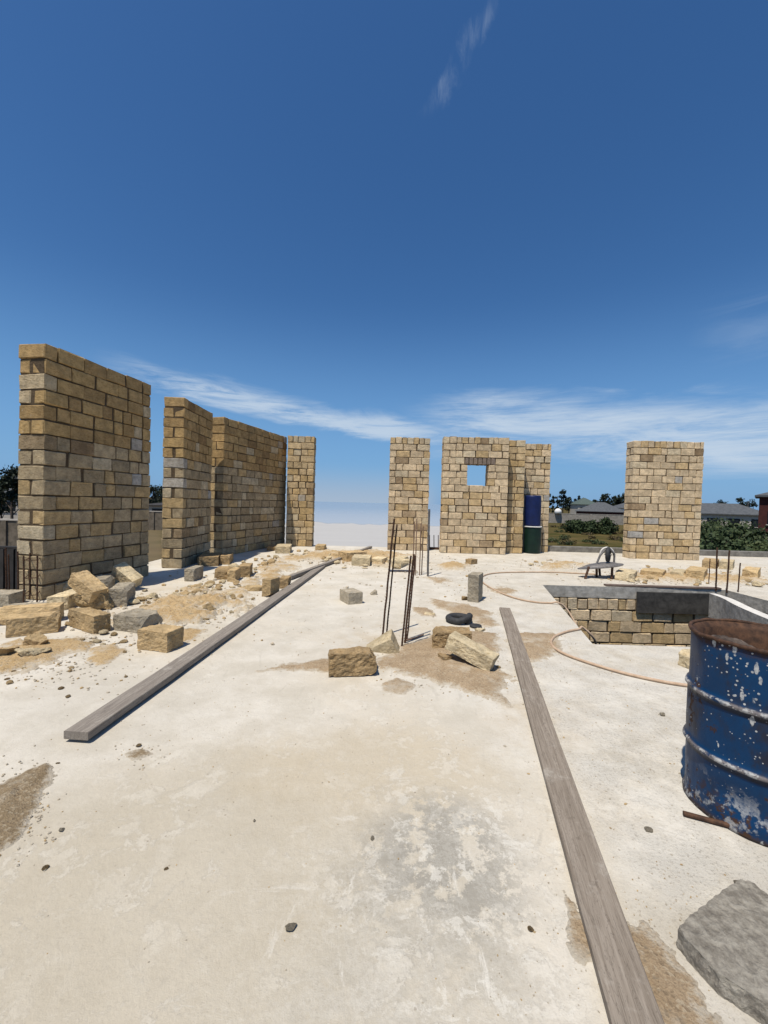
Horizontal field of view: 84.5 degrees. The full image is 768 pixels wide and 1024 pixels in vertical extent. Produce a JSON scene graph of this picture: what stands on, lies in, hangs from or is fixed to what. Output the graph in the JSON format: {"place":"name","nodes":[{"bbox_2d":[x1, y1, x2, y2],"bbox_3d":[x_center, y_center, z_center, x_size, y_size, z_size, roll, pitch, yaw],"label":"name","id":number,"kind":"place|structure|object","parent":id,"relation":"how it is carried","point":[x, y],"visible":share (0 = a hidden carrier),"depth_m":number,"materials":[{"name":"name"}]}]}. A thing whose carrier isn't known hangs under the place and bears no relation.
{"place":"outdoors","nodes":[
{"label":"outdoors","id":0,"kind":"place"},
{"bbox_2d":[0,634,105,675],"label":"sand","id":1,"kind":"structure","parent":0,"point":[61,647],"depth_m":3.89,"materials":[{"name":"sand"}]},
{"bbox_2d":[0,646,18,655],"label":"stone block","id":2,"kind":"object","parent":1,"relation":"on","point":[5,650],"depth_m":3.84,"materials":[{"name":"beige stone"}]},
{"bbox_2d":[14,647,51,656],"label":"stone block","id":3,"kind":"object","parent":1,"relation":"on","point":[22,652],"depth_m":3.82,"materials":[{"name":"stone"}]},
{"bbox_2d":[23,632,48,645],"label":"stone block","id":4,"kind":"object","parent":1,"relation":"on","point":[37,638],"depth_m":4.09,"materials":[{"name":"beige stone"}]},
{"bbox_2d":[86,644,125,665],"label":"sand","id":5,"kind":"structure","parent":0,"point":[100,655],"depth_m":3.96,"materials":[{"name":"sand"}]},
{"bbox_2d":[125,749,152,760],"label":"sand","id":6,"kind":"structure","parent":0,"point":[136,754],"depth_m":2.44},
{"bbox_2d":[183,628,207,643],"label":"sand","id":7,"kind":"structure","parent":0,"point":[191,634],"depth_m":4.61,"materials":[{"name":"sand"}]},
{"bbox_2d":[255,658,328,673],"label":"sand","id":8,"kind":"structure","parent":0,"point":[320,665],"depth_m":3.78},
{"bbox_2d":[286,435,315,546],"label":"block wall","id":9,"kind":"structure","parent":0,"point":[301,469],"depth_m":13.69,"materials":[{"name":"stone"}]},
{"bbox_2d":[0,497,622,589],"bbox_3d":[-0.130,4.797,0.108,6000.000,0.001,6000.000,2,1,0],"label":"ground","id":10,"kind":"structure","parent":0,"point":[346,534],"depth_m":60.25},
{"bbox_2d":[0,489,10,518],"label":"pine tree","id":11,"kind":"object","parent":10,"relation":"on","point":[3,500],"visible":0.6,"depth_m":49.97,"materials":[{"name":"green plant"}]},
{"bbox_2d":[0,546,16,589],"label":"sheet fence","id":12,"kind":"object","parent":10,"relation":"on","point":[12,551],"visible":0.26,"depth_m":20.90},
{"bbox_2d":[0,464,19,518],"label":"pine tree","id":13,"kind":"object","parent":10,"relation":"on","point":[10,479],"visible":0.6,"depth_m":45.29,"materials":[{"name":"green plant"}]},
{"bbox_2d":[0,519,19,545],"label":"boundary wall","id":14,"kind":"structure","parent":10,"relation":"on","point":[8,533],"depth_m":32.89,"materials":[{"name":"concrete"}]},
{"bbox_2d":[2,476,19,518],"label":"house","id":15,"kind":"structure","parent":10,"relation":"on","point":[7,516],"depth_m":62.05,"materials":[{"name":"paint"}]},
{"bbox_2d":[148,511,162,529],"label":"boundary wall","id":16,"kind":"structure","parent":10,"relation":"on","point":[155,519],"depth_m":59.90,"materials":[{"name":"concrete"}]},
{"bbox_2d":[569,498,594,513],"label":"house","id":17,"kind":"structure","parent":10,"relation":"on","point":[579,504],"depth_m":191.99,"materials":[{"name":"paint"}]},
{"bbox_2d":[548,513,623,524],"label":"boundary wall","id":18,"kind":"structure","parent":10,"relation":"on","point":[564,517],"depth_m":126.63,"materials":[{"name":"paint"}]},
{"bbox_2d":[562,517,618,534],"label":"bush","id":19,"kind":"object","parent":10,"relation":"on","point":[606,525],"visible":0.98,"depth_m":79.06,"materials":[{"name":"green plant"}]},
{"bbox_2d":[575,502,623,514],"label":"house","id":20,"kind":"structure","parent":10,"relation":"on","point":[601,508],"depth_m":141.27,"materials":[{"name":"paint"}]},
{"bbox_2d":[553,597,709,646],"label":"stairwell wall","id":21,"kind":"structure","parent":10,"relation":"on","point":[612,621],"depth_m":8.12,"materials":[{"name":"stone"}]},
{"bbox_2d":[699,542,752,550],"bbox_3d":[22.796,3.468,29.053,5.548,2.984,4.713,2,1,0],"label":"bush","id":22,"kind":"object","parent":10,"relation":"on","point":[713,546],"visible":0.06,"depth_m":28.14,"materials":[{"name":"green plant"}]},
{"bbox_2d":[701,517,754,531],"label":"bush","id":23,"kind":"object","parent":10,"relation":"on","point":[718,522],"visible":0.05,"depth_m":51.68,"materials":[{"name":"green plant"}]},
{"bbox_2d":[699,524,758,550],"bbox_3d":[25.255,2.887,32.917,6.384,4.024,5.410,2,1,0],"label":"bush","id":24,"kind":"object","parent":10,"relation":"on","point":[723,538],"visible":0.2,"depth_m":32.40,"materials":[{"name":"green plant"}]},
{"bbox_2d":[700,503,758,527],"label":"house","id":25,"kind":"structure","parent":10,"relation":"on","point":[730,512],"depth_m":84.12,"materials":[{"name":"paint"}]},
{"bbox_2d":[699,522,767,546],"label":"bush","id":26,"kind":"object","parent":10,"relation":"on","point":[721,528],"visible":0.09,"depth_m":35.48,"materials":[{"name":"green plant"}]},
{"bbox_2d":[710,520,767,546],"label":"bush","id":27,"kind":"object","parent":10,"relation":"on","point":[761,534],"visible":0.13,"depth_m":35.80,"materials":[{"name":"green plant"}]},
{"bbox_2d":[728,539,767,551],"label":"bush","id":28,"kind":"object","parent":10,"relation":"on","point":[764,543],"visible":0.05,"depth_m":32.64,"materials":[{"name":"green plant"}]},
{"bbox_2d":[755,492,767,537],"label":"house","id":29,"kind":"structure","parent":10,"relation":"on","point":[763,511],"depth_m":41.75,"materials":[{"name":"paint"}]},
{"bbox_2d":[285,501,440,525],"bbox_3d":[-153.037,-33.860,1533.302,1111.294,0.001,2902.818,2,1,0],"label":"sea","id":30,"kind":"structure","parent":0,"point":[352,512],"depth_m":178.80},
{"bbox_2d":[0,545,767,1023],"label":"concrete floor","id":31,"kind":"structure","parent":0,"point":[426,779],"depth_m":1.98,"materials":[{"name":"concrete"}]},
{"bbox_2d":[0,589,25,606],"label":"stone block","id":32,"kind":"object","parent":31,"relation":"on","point":[7,597],"depth_m":5.61,"materials":[{"name":"grey stone"}]},
{"bbox_2d":[0,763,54,851],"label":"sand","id":33,"kind":"structure","parent":31,"relation":"on","point":[22,795],"depth_m":2.04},
{"bbox_2d":[22,553,39,602],"bbox_3d":[-4.814,0.925,5.799,0.172,0.691,0.384,1,1,-29],"label":"rebar cage","id":34,"kind":"object","parent":31,"relation":"on","point":[29,591],"visible":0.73,"depth_m":5.67,"materials":[{"name":"metal"}]},
{"bbox_2d":[0,602,63,624],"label":"stone block","id":35,"kind":"object","parent":31,"relation":"on","point":[7,611],"depth_m":4.88,"materials":[{"name":"beige stone"}]},
{"bbox_2d":[5,611,60,637],"bbox_3d":[-3.763,1.201,4.548,0.441,0.199,0.233,1,2,-32],"label":"stone block","id":36,"kind":"object","parent":31,"relation":"on","point":[26,624],"depth_m":4.47,"materials":[{"name":"beige stone"}]},
{"bbox_2d":[47,589,76,609],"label":"stone block","id":37,"kind":"object","parent":31,"relation":"on","point":[66,597],"depth_m":5.49,"materials":[{"name":"stone"}]},
{"bbox_2d":[68,570,107,602],"bbox_3d":[-3.881,0.974,5.536,0.456,0.382,0.242,2,1,18],"label":"stone block","id":38,"kind":"object","parent":37,"relation":"on","point":[88,586],"depth_m":5.46,"materials":[{"name":"beige stone"}]},
{"bbox_2d":[17,343,150,599],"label":"block wall","id":39,"kind":"structure","parent":31,"relation":"on","point":[84,445],"depth_m":6.40,"materials":[{"name":"stone"}]},
{"bbox_2d":[67,607,110,633],"bbox_3d":[-3.301,1.205,4.729,0.568,0.208,0.190,2,1,30],"label":"stone block","id":40,"kind":"object","parent":31,"relation":"on","point":[91,620],"depth_m":4.63,"materials":[{"name":"beige stone"}]},
{"bbox_2d":[72,589,113,609],"bbox_3d":[-3.812,1.156,5.594,0.458,0.240,0.303,1,1,-14],"label":"stone block","id":41,"kind":"object","parent":31,"relation":"on","point":[103,601],"depth_m":5.49,"materials":[{"name":"beige stone"}]},
{"bbox_2d":[96,574,114,588],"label":"stone block","id":42,"kind":"object","parent":31,"relation":"on","point":[108,580],"depth_m":6.39,"materials":[{"name":"grey stone"}]},
{"bbox_2d":[109,582,135,606],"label":"stone block","id":43,"kind":"object","parent":31,"relation":"on","point":[122,593],"depth_m":5.70,"materials":[{"name":"grey stone"}]},
{"bbox_2d":[111,562,142,586],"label":"stone block","id":44,"kind":"object","parent":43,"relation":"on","point":[123,572],"depth_m":6.69,"materials":[{"name":"stone"}]},
{"bbox_2d":[113,608,162,632],"bbox_3d":[-2.782,1.230,4.795,0.398,0.184,0.325,2,1,16],"label":"stone block","id":45,"kind":"object","parent":31,"relation":"on","point":[134,620],"depth_m":4.68,"materials":[{"name":"grey stone"}]},
{"bbox_2d":[137,624,183,652],"bbox_3d":[-2.217,1.248,4.199,0.362,0.206,0.240,2,1,14],"label":"stone block","id":46,"kind":"object","parent":31,"relation":"on","point":[164,638],"depth_m":4.11,"materials":[{"name":"beige stone"}]},
{"bbox_2d":[106,586,255,628],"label":"sand","id":47,"kind":"structure","parent":31,"relation":"on","point":[172,614],"depth_m":5.57,"materials":[{"name":"sand"}]},
{"bbox_2d":[161,397,212,567],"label":"block wall","id":48,"kind":"structure","parent":31,"relation":"on","point":[187,470],"depth_m":8.96,"materials":[{"name":"stone"}]},
{"bbox_2d":[184,565,203,581],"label":"stone block","id":49,"kind":"object","parent":31,"relation":"on","point":[194,573],"depth_m":7.57,"materials":[{"name":"grey stone"}]},
{"bbox_2d":[64,565,324,739],"bbox_3d":[-1.622,1.284,6.012,0.168,0.053,6.954,2,1,4],"label":"wood plank","id":50,"kind":"object","parent":31,"relation":"on","point":[91,725],"visible":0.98,"depth_m":3.39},
{"bbox_2d":[197,552,221,565],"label":"stone block","id":51,"kind":"object","parent":31,"relation":"on","point":[209,559],"depth_m":9.27,"materials":[{"name":"brown stone"}]},
{"bbox_2d":[214,566,232,579],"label":"stone block","id":52,"kind":"object","parent":31,"relation":"on","point":[220,573],"depth_m":7.77,"materials":[{"name":"brown stone"}]},
{"bbox_2d":[220,552,232,564],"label":"stone block","id":53,"kind":"object","parent":31,"relation":"on","point":[226,558],"depth_m":9.54,"materials":[{"name":"brown stone"}]},
{"bbox_2d":[227,567,240,581],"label":"stone block","id":54,"kind":"object","parent":31,"relation":"on","point":[233,573],"depth_m":7.60,"materials":[{"name":"beige stone"}]},
{"bbox_2d":[238,563,252,576],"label":"stone block","id":55,"kind":"object","parent":31,"relation":"on","point":[246,569],"depth_m":8.08,"materials":[{"name":"brown stone"}]},
{"bbox_2d":[209,417,286,553],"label":"block wall","id":56,"kind":"structure","parent":31,"relation":"on","point":[248,490],"depth_m":11.80,"materials":[{"name":"stone"}]},
{"bbox_2d":[212,564,301,607],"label":"sand","id":57,"kind":"structure","parent":31,"relation":"on","point":[270,571],"depth_m":7.58,"materials":[{"name":"sand"}]},
{"bbox_2d":[262,576,279,596],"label":"stone block","id":58,"kind":"object","parent":31,"relation":"on","point":[270,585],"depth_m":6.50,"materials":[{"name":"beige stone"}]},
{"bbox_2d":[275,544,291,553],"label":"stone block","id":59,"kind":"object","parent":31,"relation":"on","point":[283,548],"depth_m":11.80,"materials":[{"name":"stone"}]},
{"bbox_2d":[279,575,290,588],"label":"stone block","id":60,"kind":"object","parent":31,"relation":"on","point":[285,580],"depth_m":7.13,"materials":[{"name":"brown stone"}]},
{"bbox_2d":[257,549,416,569],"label":"sand","id":61,"kind":"structure","parent":31,"relation":"on","point":[315,555],"depth_m":11.11,"materials":[{"name":"sand"}]},
{"bbox_2d":[289,546,371,578],"bbox_3d":[-1.098,1.178,10.787,0.112,0.063,5.931,2,1,13],"label":"wood plank","id":62,"kind":"object","parent":61,"relation":"on","point":[299,573],"visible":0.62,"depth_m":9.11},
{"bbox_2d":[340,588,362,604],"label":"stone block","id":63,"kind":"object","parent":31,"relation":"on","point":[350,596],"depth_m":6.21,"materials":[{"name":"grey stone"}]},
{"bbox_2d":[328,646,376,676],"bbox_3d":[-0.276,1.308,3.712,0.432,0.212,0.219,1,1,-8],"label":"stone block","id":64,"kind":"object","parent":31,"relation":"on","point":[357,661],"depth_m":3.62,"materials":[{"name":"brown stone"}]},
{"bbox_2d":[338,550,366,561],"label":"stone block","id":65,"kind":"object","parent":31,"relation":"on","point":[346,556],"depth_m":10.63,"materials":[{"name":"beige stone"}]},
{"bbox_2d":[351,554,371,565],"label":"stone block","id":66,"kind":"object","parent":31,"relation":"on","point":[359,560],"depth_m":9.90,"materials":[{"name":"stone"}]},
{"bbox_2d":[366,629,399,653],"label":"stone block","id":67,"kind":"object","parent":31,"relation":"on","point":[386,642],"depth_m":4.22,"materials":[{"name":"stone"}]},
{"bbox_2d":[0,547,766,1017],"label":"stone crumbs","id":68,"kind":"object","parent":31,"relation":"on","point":[364,693],"visible":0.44,"depth_m":3.60,"materials":[{"name":"stone"}]},
{"bbox_2d":[382,519,394,633],"bbox_3d":[0.048,0.749,4.756,0.122,1.353,0.026,2,1,0],"label":"rebar","id":69,"kind":"object","parent":31,"relation":"on","point":[388,575],"visible":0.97,"depth_m":4.75,"materials":[{"name":"metal"}]},
{"bbox_2d":[386,524,397,631],"bbox_3d":[0.087,0.782,4.813,0.105,1.286,0.023,2,1,0],"label":"rebar","id":70,"kind":"object","parent":31,"relation":"on","point":[391,578],"visible":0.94,"depth_m":4.81,"materials":[{"name":"metal"}]},
{"bbox_2d":[401,556,411,645],"bbox_3d":[0.231,0.945,4.396,0.091,0.988,0.024,2,1,0],"label":"rebar","id":71,"kind":"object","parent":31,"relation":"on","point":[406,600],"visible":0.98,"depth_m":4.39,"materials":[{"name":"metal"}]},
{"bbox_2d":[387,437,429,550],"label":"block wall","id":72,"kind":"structure","parent":31,"relation":"on","point":[408,497],"depth_m":13.36,"materials":[{"name":"stone"}]},
{"bbox_2d":[404,554,414,642],"bbox_3d":[0.268,0.943,4.519,0.096,0.989,0.026,2,1,0],"label":"rebar","id":73,"kind":"object","parent":31,"relation":"on","point":[410,583],"visible":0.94,"depth_m":4.51,"materials":[{"name":"metal"}]},
{"bbox_2d":[406,556,415,638],"bbox_3d":[0.295,0.956,4.649,0.085,0.957,0.024,2,1,0],"label":"rebar","id":74,"kind":"object","parent":31,"relation":"on","point":[411,598],"visible":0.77,"depth_m":4.64,"materials":[{"name":"metal"}]},
{"bbox_2d":[427,509,429,575],"bbox_3d":[0.917,0.650,8.712,0.064,1.420,0.051,2,1,0],"label":"rebar","id":75,"kind":"object","parent":31,"relation":"on","point":[428,543],"visible":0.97,"depth_m":8.70,"materials":[{"name":"brown metal"}]},
{"bbox_2d":[437,561,469,570],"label":"sand","id":76,"kind":"structure","parent":31,"relation":"on","point":[452,565],"depth_m":9.96,"materials":[{"name":"sand"}]},
{"bbox_2d":[439,436,509,554],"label":"block wall","id":77,"kind":"structure","parent":31,"relation":"on","point":[473,519],"depth_m":12.95,"materials":[{"name":"stone"}]},
{"bbox_2d":[467,572,482,601],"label":"stone block","id":78,"kind":"object","parent":31,"relation":"on","point":[475,587],"depth_m":6.53,"materials":[{"name":"grey stone"}]},
{"bbox_2d":[522,526,541,553],"bbox_3d":[4.774,0.887,13.644,0.597,0.870,0.597,2,1,0],"label":"plastic barrel","id":79,"kind":"object","parent":31,"relation":"on","point":[531,543],"visible":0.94,"depth_m":13.41,"materials":[{"name":"green plastic"}]},
{"bbox_2d":[523,495,540,525],"bbox_3d":[4.779,-0.041,13.623,0.545,0.980,0.545,2,1,0],"label":"plastic barrel","id":80,"kind":"object","parent":79,"relation":"on","point":[532,511],"visible":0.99,"depth_m":13.39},
{"bbox_2d":[505,632,568,681],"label":"sand","id":81,"kind":"structure","parent":31,"relation":"on","point":[538,647],"depth_m":4.52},
{"bbox_2d":[532,561,589,569],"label":"sand","id":82,"kind":"structure","parent":31,"relation":"on","point":[556,565],"depth_m":10.62,"materials":[{"name":"sand"}]},
{"bbox_2d":[499,607,664,1023],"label":"wood plank","id":83,"kind":"object","parent":31,"relation":"on","point":[628,996],"visible":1,"depth_m":1.67,"materials":[{"name":"wood"}]},
{"bbox_2d":[483,571,686,686],"bbox_3d":[2.677,1.699,6.875,2.433,0.666,6.341,2,1,18],"label":"hose","id":84,"kind":"object","parent":31,"relation":"on","point":[608,668],"visible":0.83,"depth_m":4.93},
{"bbox_2d":[577,547,623,578],"bbox_3d":[4.667,1.088,9.165,0.970,0.685,0.562,2,1,0],"label":"wheelbarrow","id":85,"kind":"object","parent":31,"relation":"on","point":[597,566],"visible":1,"depth_m":9.03,"materials":[{"name":"grey metal"}]},
{"bbox_2d":[548,546,767,556],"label":"edge kerb","id":86,"kind":"structure","parent":31,"relation":"on","point":[620,550],"depth_m":14.24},
{"bbox_2d":[604,584,721,589],"bbox_3d":[5.379,1.443,8.166,2.186,0.033,0.134,2,1,1],"label":"wood plank","id":87,"kind":"object","parent":31,"relation":"on","point":[659,586],"visible":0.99,"depth_m":8.11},
{"bbox_2d":[636,592,708,614],"bbox_3d":[5.546,1.741,8.067,1.436,0.398,0.044,2,1,0],"label":"formwork panel","id":88,"kind":"object","parent":31,"relation":"attached to","point":[671,603],"visible":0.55,"depth_m":8.04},
{"bbox_2d":[626,920,722,1023],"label":"sand","id":89,"kind":"structure","parent":31,"relation":"on","point":[680,997],"depth_m":1.33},
{"bbox_2d":[678,649,689,668],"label":"stone block","id":90,"kind":"object","parent":31,"relation":"on","point":[684,658],"depth_m":4.05,"materials":[{"name":"stone"}]},
{"bbox_2d":[685,566,707,580],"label":"stone block","id":91,"kind":"object","parent":31,"relation":"on","point":[699,573],"depth_m":9.21,"materials":[{"name":"beige stone"}]},
{"bbox_2d":[636,570,767,584],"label":"sand","id":92,"kind":"structure","parent":31,"relation":"on","point":[667,576],"depth_m":9.14,"materials":[{"name":"sand"}]},
{"bbox_2d":[615,568,636,580],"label":"stone block","id":93,"kind":"object","parent":92,"relation":"on","point":[622,574],"depth_m":8.88,"materials":[{"name":"stone"}]},
{"bbox_2d":[640,568,665,576],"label":"stone block","id":94,"kind":"object","parent":92,"relation":"on","point":[656,572],"depth_m":9.44,"materials":[{"name":"beige stone"}]},
{"bbox_2d":[683,811,729,827],"bbox_3d":[1.581,1.485,2.027,0.242,0.024,0.025,2,1,24],"label":"iron rod","id":95,"kind":"object","parent":31,"relation":"on","point":[706,819],"visible":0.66,"depth_m":2.03,"materials":[{"name":"metal"}]},
{"bbox_2d":[702,558,718,568],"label":"stone block","id":96,"kind":"object","parent":31,"relation":"on","point":[705,562],"depth_m":11.15,"materials":[{"name":"beige stone"}]},
{"bbox_2d":[676,879,767,1023],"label":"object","id":97,"kind":"object","parent":31,"relation":"on","point":[722,943],"visible":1,"depth_m":1.41,"materials":[{"name":"stone"}]},
{"bbox_2d":[682,618,767,846],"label":"steel drum","id":98,"kind":"object","parent":31,"relation":"on","point":[725,733],"visible":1,"depth_m":2.02,"materials":[{"name":"blue paint"}]},
{"bbox_2d":[719,559,734,569],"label":"stone block","id":99,"kind":"object","parent":31,"relation":"on","point":[723,563],"depth_m":11.04,"materials":[{"name":"stone"}]},
{"bbox_2d":[708,593,767,623],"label":"stair wall","id":100,"kind":"structure","parent":31,"relation":"attached to","point":[721,607],"depth_m":6.94,"materials":[{"name":"grey concrete"}]},
{"bbox_2d":[742,566,760,577],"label":"stone block","id":101,"kind":"object","parent":31,"relation":"on","point":[748,571],"depth_m":9.52,"materials":[{"name":"beige stone"}]},
{"bbox_2d":[0,0,767,509],"label":"sky","id":102,"kind":"structure","parent":0,"point":[351,226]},
{"bbox_2d":[381,678,415,694],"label":"sand","id":103,"kind":"structure","parent":0,"point":[398,686],"depth_m":3.43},
{"bbox_2d":[412,607,436,616],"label":"sand","id":104,"kind":"structure","parent":0,"point":[420,611],"depth_m":5.83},
{"bbox_2d":[422,576,452,583],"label":"sand","id":105,"kind":"structure","parent":0,"point":[439,580],"depth_m":8.31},
{"bbox_2d":[376,631,515,707],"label":"sand","id":106,"kind":"structure","parent":0,"point":[419,658],"depth_m":3.80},
{"bbox_2d":[432,626,471,647],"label":"stone block","id":107,"kind":"object","parent":106,"relation":"on","point":[440,635],"depth_m":4.32,"materials":[{"name":"brown stone"}]},
{"bbox_2d":[444,631,498,670],"bbox_3d":[0.815,1.302,3.950,0.492,0.272,0.185,2,2,33],"label":"stone block","id":108,"kind":"object","parent":106,"relation":"on","point":[474,653],"depth_m":3.89,"materials":[{"name":"stone"}]},
{"bbox_2d":[429,598,499,626],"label":"sand","id":109,"kind":"structure","parent":0,"point":[483,618],"depth_m":5.90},
{"bbox_2d":[445,613,472,624],"bbox_3d":[0.957,1.334,5.396,0.339,0.139,0.344,2,1,0],"label":"rubber coil","id":110,"kind":"object","parent":109,"relation":"on","point":[457,618],"visible":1,"depth_m":5.28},
{"bbox_2d":[489,586,517,594],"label":"sand","id":111,"kind":"structure","parent":0,"point":[505,590],"depth_m":7.41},
{"bbox_2d":[505,440,525,552],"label":"block wall","id":112,"kind":"structure","parent":0,"point":[515,494],"depth_m":13.32,"materials":[{"name":"stone"}]},
{"bbox_2d":[522,444,550,551],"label":"block wall","id":113,"kind":"structure","parent":0,"point":[537,470],"depth_m":13.94,"materials":[{"name":"stone"}]},
{"bbox_2d":[563,890,592,965],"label":"sand","id":114,"kind":"structure","parent":0,"point":[578,948],"depth_m":1.47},
{"bbox_2d":[622,441,703,559],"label":"block wall","id":115,"kind":"structure","parent":0,"point":[663,499],"depth_m":12.77,"materials":[{"name":"stone"}]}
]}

